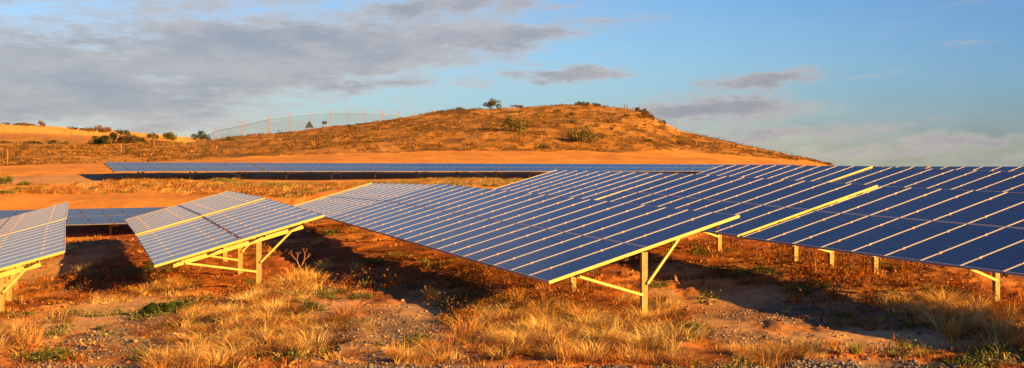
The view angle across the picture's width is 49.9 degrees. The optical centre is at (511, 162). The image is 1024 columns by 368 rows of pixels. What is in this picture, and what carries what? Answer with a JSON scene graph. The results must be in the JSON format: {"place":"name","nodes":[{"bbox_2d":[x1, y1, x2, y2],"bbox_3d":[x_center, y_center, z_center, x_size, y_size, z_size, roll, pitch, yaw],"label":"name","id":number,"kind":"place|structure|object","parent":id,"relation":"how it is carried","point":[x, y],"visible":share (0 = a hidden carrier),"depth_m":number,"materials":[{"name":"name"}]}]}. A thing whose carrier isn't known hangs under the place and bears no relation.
{"place":"outdoors","nodes":[
{"label":"outdoors","id":0,"kind":"place"},
{"bbox_2d":[0,175,525,198],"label":"grass bank","id":1,"kind":"structure","parent":0,"point":[273,189],"depth_m":69.18,"materials":[{"name":"brown plant"}]},
{"bbox_2d":[0,104,834,165],"bbox_3d":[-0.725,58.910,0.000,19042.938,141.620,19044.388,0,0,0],"label":"hill","id":2,"kind":"structure","parent":0,"point":[7,135],"depth_m":133.82,"materials":[{"name":"soil"}]},
{"bbox_2d":[13,122,34,125],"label":"shrub","id":3,"kind":"object","parent":2,"relation":"on","point":[23,123],"visible":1,"depth_m":282.57,"materials":[{"name":"brown plant"}]},
{"bbox_2d":[22,140,42,143],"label":"shrub","id":4,"kind":"object","parent":2,"relation":"on","point":[32,142],"visible":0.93,"depth_m":149.60,"materials":[{"name":"green plant"}]},
{"bbox_2d":[89,135,101,143],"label":"shrub","id":5,"kind":"object","parent":2,"relation":"on","point":[96,140],"visible":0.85,"depth_m":150.25,"materials":[{"name":"green plant"}]},
{"bbox_2d":[83,125,111,132],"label":"shrub","id":6,"kind":"object","parent":2,"relation":"on","point":[101,129],"visible":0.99,"depth_m":259.44,"materials":[{"name":"brown plant"}]},
{"bbox_2d":[0,124,211,141],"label":"ridge grass","id":7,"kind":"structure","parent":2,"relation":"on","point":[81,130],"depth_m":260.13,"materials":[{"name":"plant"}]},
{"bbox_2d":[98,132,121,143],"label":"shrub","id":8,"kind":"object","parent":2,"relation":"on","point":[105,138],"visible":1,"depth_m":148.57,"materials":[{"name":"green plant"}]},
{"bbox_2d":[113,129,129,133],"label":"shrub","id":9,"kind":"object","parent":2,"relation":"on","point":[125,131],"visible":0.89,"depth_m":257.83,"materials":[{"name":"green plant"}]},
{"bbox_2d":[118,132,137,143],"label":"shrub","id":10,"kind":"object","parent":2,"relation":"on","point":[130,138],"visible":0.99,"depth_m":148.31,"materials":[{"name":"green plant"}]},
{"bbox_2d":[147,132,158,138],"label":"shrub","id":11,"kind":"object","parent":2,"relation":"on","point":[150,135],"visible":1,"depth_m":229.10,"materials":[{"name":"green plant"}]},
{"bbox_2d":[162,132,176,140],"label":"shrub","id":12,"kind":"object","parent":2,"relation":"on","point":[171,136],"visible":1,"depth_m":232.14,"materials":[{"name":"green plant"}]},
{"bbox_2d":[190,130,210,140],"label":"shrub","id":13,"kind":"object","parent":2,"relation":"on","point":[200,135],"visible":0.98,"depth_m":274.16,"materials":[{"name":"green plant"}]},
{"bbox_2d":[305,121,313,129],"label":"triangular marker","id":14,"kind":"object","parent":2,"relation":"on","point":[309,125],"visible":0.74,"depth_m":150.56,"materials":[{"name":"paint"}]},
{"bbox_2d":[207,109,412,135],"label":"fence","id":15,"kind":"object","parent":2,"relation":"on","point":[269,119],"visible":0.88,"depth_m":154.64,"materials":[{"name":"grey metal"}]},
{"bbox_2d":[0,103,832,165],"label":"hill scrub","id":16,"kind":"object","parent":2,"relation":"on","point":[135,154],"visible":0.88,"depth_m":129.47,"materials":[{"name":"brown plant"}]},
{"bbox_2d":[483,99,501,108],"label":"shrub","id":17,"kind":"object","parent":2,"relation":"on","point":[492,102],"visible":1,"depth_m":164.44,"materials":[{"name":"green plant"}]},
{"bbox_2d":[500,116,528,132],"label":"shrub","id":18,"kind":"object","parent":2,"relation":"on","point":[516,124],"visible":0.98,"depth_m":131.23,"materials":[{"name":"green plant"}]},
{"bbox_2d":[539,144,550,148],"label":"shrub","id":19,"kind":"object","parent":2,"relation":"on","point":[544,146],"visible":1,"depth_m":120.85,"materials":[{"name":"green plant"}]},
{"bbox_2d":[566,125,597,141],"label":"shrub","id":20,"kind":"object","parent":2,"relation":"on","point":[583,135],"visible":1,"depth_m":125.79,"materials":[{"name":"green plant"}]},
{"bbox_2d":[575,101,589,105],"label":"shrub","id":21,"kind":"object","parent":2,"relation":"on","point":[583,103],"visible":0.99,"depth_m":163.70,"materials":[{"name":"green plant"}]},
{"bbox_2d":[634,107,646,112],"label":"shrub","id":22,"kind":"object","parent":2,"relation":"on","point":[640,110],"visible":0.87,"depth_m":164.02,"materials":[{"name":"green plant"}]},
{"bbox_2d":[641,110,654,119],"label":"shrub","id":23,"kind":"object","parent":2,"relation":"on","point":[646,114],"visible":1,"depth_m":152.50,"materials":[{"name":"green plant"}]},
{"bbox_2d":[0,149,1023,367],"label":"ground","id":24,"kind":"structure","parent":0,"point":[73,173],"depth_m":26.96,"materials":[{"name":"soil"}]},
{"bbox_2d":[0,173,13,183],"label":"shrub","id":25,"kind":"object","parent":24,"relation":"on","point":[8,179],"visible":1,"depth_m":69.25,"materials":[{"name":"green plant"}]},
{"bbox_2d":[18,180,31,184],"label":"shrub","id":26,"kind":"object","parent":24,"relation":"on","point":[24,183],"visible":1,"depth_m":69.20,"materials":[{"name":"green plant"}]},
{"bbox_2d":[0,219,65,312],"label":"solar array","id":27,"kind":"object","parent":24,"relation":"on","point":[29,245],"visible":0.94,"depth_m":27.99,"materials":[{"name":"blue glass"}]},
{"bbox_2d":[0,202,68,266],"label":"solar array","id":28,"kind":"object","parent":24,"relation":"on","point":[32,219],"visible":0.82,"depth_m":38.34,"materials":[{"name":"blue glass"}]},
{"bbox_2d":[68,263,93,276],"bbox_3d":[-13.374,3.305,34.192,1.023,0.617,1.268,0,0,0],"label":"grass tuft","id":29,"kind":"object","parent":24,"relation":"on","point":[88,269],"visible":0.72,"depth_m":34.18,"materials":[{"name":"brown plant"}]},
{"bbox_2d":[95,323,106,329],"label":"grass tuft","id":30,"kind":"object","parent":24,"relation":"on","point":[100,327],"visible":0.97,"depth_m":21.11,"materials":[{"name":"beige plant"}]},
{"bbox_2d":[0,207,210,233],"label":"solar array","id":31,"kind":"object","parent":24,"relation":"on","point":[104,216],"visible":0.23,"depth_m":54.95,"materials":[{"name":"blue glass"}]},
{"bbox_2d":[141,301,192,314],"bbox_3d":[-7.308,3.115,23.313,1.045,0.344,0.600,0,0,-14],"label":"shrub","id":32,"kind":"object","parent":24,"relation":"on","point":[172,306],"visible":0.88,"depth_m":23.19,"materials":[{"name":"green plant"}]},
{"bbox_2d":[104,162,266,178],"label":"solar array","id":33,"kind":"object","parent":24,"relation":"on","point":[189,167],"visible":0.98,"depth_m":76.02,"materials":[{"name":"blue glass"}]},
{"bbox_2d":[191,348,238,365],"bbox_3d":[-4.519,2.947,16.769,0.804,0.329,0.876,0,0,-40],"label":"grass tuft","id":34,"kind":"object","parent":24,"relation":"on","point":[215,356],"visible":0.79,"depth_m":16.72,"materials":[{"name":"plant"}]},
{"bbox_2d":[136,198,324,283],"bbox_3d":[-8.807,2.378,33.076,4.314,2.298,10.193,0,0,-21],"label":"solar array","id":35,"kind":"object","parent":24,"relation":"on","point":[199,236],"visible":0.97,"depth_m":31.05,"materials":[{"name":"blue glass"}]},
{"bbox_2d":[125,191,264,251],"bbox_3d":[-12.445,2.328,42.340,4.319,2.233,10.181,0,0,-21],"label":"solar array","id":36,"kind":"object","parent":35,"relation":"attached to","point":[164,217],"visible":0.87,"depth_m":41.30,"materials":[{"name":"blue glass"}]},
{"bbox_2d":[289,248,308,266],"bbox_3d":[-6.439,2.902,33.317,0.697,0.620,0.105,0,0,7],"label":"dead twig","id":37,"kind":"object","parent":24,"relation":"on","point":[297,257],"visible":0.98,"depth_m":33.31,"materials":[{"name":"brown wood"}]},
{"bbox_2d":[302,302,317,308],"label":"shrub","id":38,"kind":"object","parent":24,"relation":"on","point":[309,305],"visible":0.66,"depth_m":23.23,"materials":[{"name":"green plant"}]},
{"bbox_2d":[309,258,334,270],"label":"grass tuft","id":39,"kind":"object","parent":24,"relation":"on","point":[330,264],"visible":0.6,"depth_m":32.39,"materials":[{"name":"plant"}]},
{"bbox_2d":[347,259,365,272],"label":"grass tuft","id":40,"kind":"object","parent":24,"relation":"on","point":[354,267],"visible":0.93,"depth_m":31.55,"materials":[{"name":"plant"}]},
{"bbox_2d":[293,183,434,217],"bbox_3d":[-6.703,1.847,46.227,4.285,2.025,10.190,0,0,-22],"label":"solar array","id":41,"kind":"object","parent":24,"relation":"on","point":[347,200],"visible":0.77,"depth_m":45.68,"materials":[{"name":"blue glass"}]},
{"bbox_2d":[251,163,519,179],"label":"solar array","id":42,"kind":"object","parent":24,"relation":"on","point":[381,167],"visible":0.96,"depth_m":83.15,"materials":[{"name":"blue glass"}]},
{"bbox_2d":[387,344,430,359],"bbox_3d":[-1.654,2.948,17.152,0.634,0.301,0.535,0,0,40],"label":"grass tuft","id":43,"kind":"object","parent":24,"relation":"on","point":[407,351],"visible":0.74,"depth_m":17.07,"materials":[{"name":"plant"}]},
{"bbox_2d":[423,286,441,299],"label":"grass tuft","id":44,"kind":"object","parent":24,"relation":"on","point":[429,291],"visible":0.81,"depth_m":24.36,"materials":[{"name":"brown plant"}]},
{"bbox_2d":[0,263,1023,367],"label":"dry grass","id":45,"kind":"structure","parent":24,"relation":"on","point":[522,330],"depth_m":19.68,"materials":[{"name":"beige plant"}]},
{"bbox_2d":[0,227,1023,367],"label":"green ground cover","id":46,"kind":"object","parent":24,"relation":"on","point":[51,354],"visible":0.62,"depth_m":21.68,"materials":[{"name":"green plant"}]},
{"bbox_2d":[0,222,1023,367],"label":"stubble","id":47,"kind":"object","parent":24,"relation":"on","point":[27,347],"visible":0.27,"depth_m":21.09,"materials":[{"name":"brown plant"}]},
{"bbox_2d":[0,219,1023,367],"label":"earth clods","id":48,"kind":"object","parent":24,"relation":"on","point":[839,355],"visible":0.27,"depth_m":25.02,"materials":[{"name":"soil"}]},
{"bbox_2d":[3,237,1023,330],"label":"weeds","id":49,"kind":"object","parent":24,"relation":"on","point":[475,268],"visible":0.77,"depth_m":25.98,"materials":[{"name":"brown plant"}]},
{"bbox_2d":[327,184,739,313],"bbox_3d":[-1.017,2.043,31.275,4.282,2.527,20.292,0,0,-22],"label":"solar array","id":50,"kind":"object","parent":24,"relation":"on","point":[549,239],"visible":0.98,"depth_m":26.70,"materials":[{"name":"blue glass"}]},
{"bbox_2d":[494,170,675,199],"bbox_3d":[1.854,1.420,41.953,4.292,2.243,10.186,0,0,-22],"label":"solar array","id":51,"kind":"object","parent":24,"relation":"on","point":[593,185],"visible":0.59,"depth_m":41.34,"materials":[{"name":"blue glass"}]},
{"bbox_2d":[498,164,710,177],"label":"solar array","id":52,"kind":"object","parent":24,"relation":"on","point":[665,168],"visible":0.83,"depth_m":93.07,"materials":[{"name":"blue glass"}]},
{"bbox_2d":[597,173,877,261],"bbox_3d":[5.636,1.582,32.521,4.281,2.455,10.199,0,0,-22],"label":"solar array","id":53,"kind":"object","parent":24,"relation":"on","point":[756,204],"visible":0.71,"depth_m":31.14,"materials":[{"name":"blue glass"}]},
{"bbox_2d":[729,339,755,356],"bbox_3d":[3.640,2.947,17.499,0.561,0.344,0.514,0,0,-19],"label":"grass tuft","id":54,"kind":"object","parent":24,"relation":"on","point":[739,350],"visible":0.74,"depth_m":17.50,"materials":[{"name":"plant"}]},
{"bbox_2d":[693,164,792,168],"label":"solar array","id":55,"kind":"object","parent":24,"relation":"on","point":[711,166],"visible":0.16,"depth_m":101.08,"materials":[{"name":"blue glass"}]},
{"bbox_2d":[697,165,872,181],"bbox_3d":[9.555,1.243,44.810,4.279,2.308,10.183,0,0,-21],"label":"solar array","id":56,"kind":"object","parent":24,"relation":"on","point":[811,173],"visible":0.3,"depth_m":44.13,"materials":[{"name":"blue glass"}]},
{"bbox_2d":[843,340,868,353],"bbox_3d":[5.426,2.904,17.406,0.508,0.248,0.439,0,0,0],"label":"grass tuft","id":57,"kind":"object","parent":24,"relation":"on","point":[853,349],"visible":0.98,"depth_m":17.33,"materials":[{"name":"beige plant"}]},
{"bbox_2d":[742,186,1023,300],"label":"solar array","id":58,"kind":"object","parent":24,"relation":"on","point":[975,231],"visible":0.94,"depth_m":23.70,"materials":[{"name":"blue glass"}]},
{"bbox_2d":[873,166,930,167],"bbox_3d":[14.796,1.159,52.905,4.286,2.000,10.182,0,0,-22],"label":"solar array","id":59,"kind":"object","parent":24,"relation":"on","point":[905,166],"visible":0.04,"depth_m":50.23,"materials":[{"name":"blue glass"}]},
{"bbox_2d":[912,346,933,357],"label":"grass tuft","id":60,"kind":"object","parent":24,"relation":"on","point":[924,352],"visible":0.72,"depth_m":17.10,"materials":[{"name":"brown plant"}]},
{"bbox_2d":[831,167,1023,197],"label":"solar array","id":61,"kind":"object","parent":24,"relation":"on","point":[997,181],"visible":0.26,"depth_m":36.38,"materials":[{"name":"blue glass"}]},
{"bbox_2d":[938,318,976,340],"bbox_3d":[7.445,2.761,18.406,0.738,0.430,0.825,0,0,0],"label":"grass tuft","id":62,"kind":"object","parent":24,"relation":"on","point":[953,333],"visible":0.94,"depth_m":18.35,"materials":[{"name":"brown plant"}]},
{"bbox_2d":[926,166,1023,171],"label":"solar array","id":63,"kind":"object","parent":24,"relation":"on","point":[1012,169],"visible":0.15,"depth_m":45.70,"materials":[{"name":"blue glass"}]},
{"bbox_2d":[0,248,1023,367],"bbox_3d":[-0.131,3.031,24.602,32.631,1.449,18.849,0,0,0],"label":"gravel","id":64,"kind":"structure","parent":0,"point":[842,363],"depth_m":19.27,"materials":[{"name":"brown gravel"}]},
{"bbox_2d":[0,0,1023,166],"label":"sky","id":65,"kind":"structure","parent":0,"point":[839,82],"materials":[{"name":"blue"}]}
]}

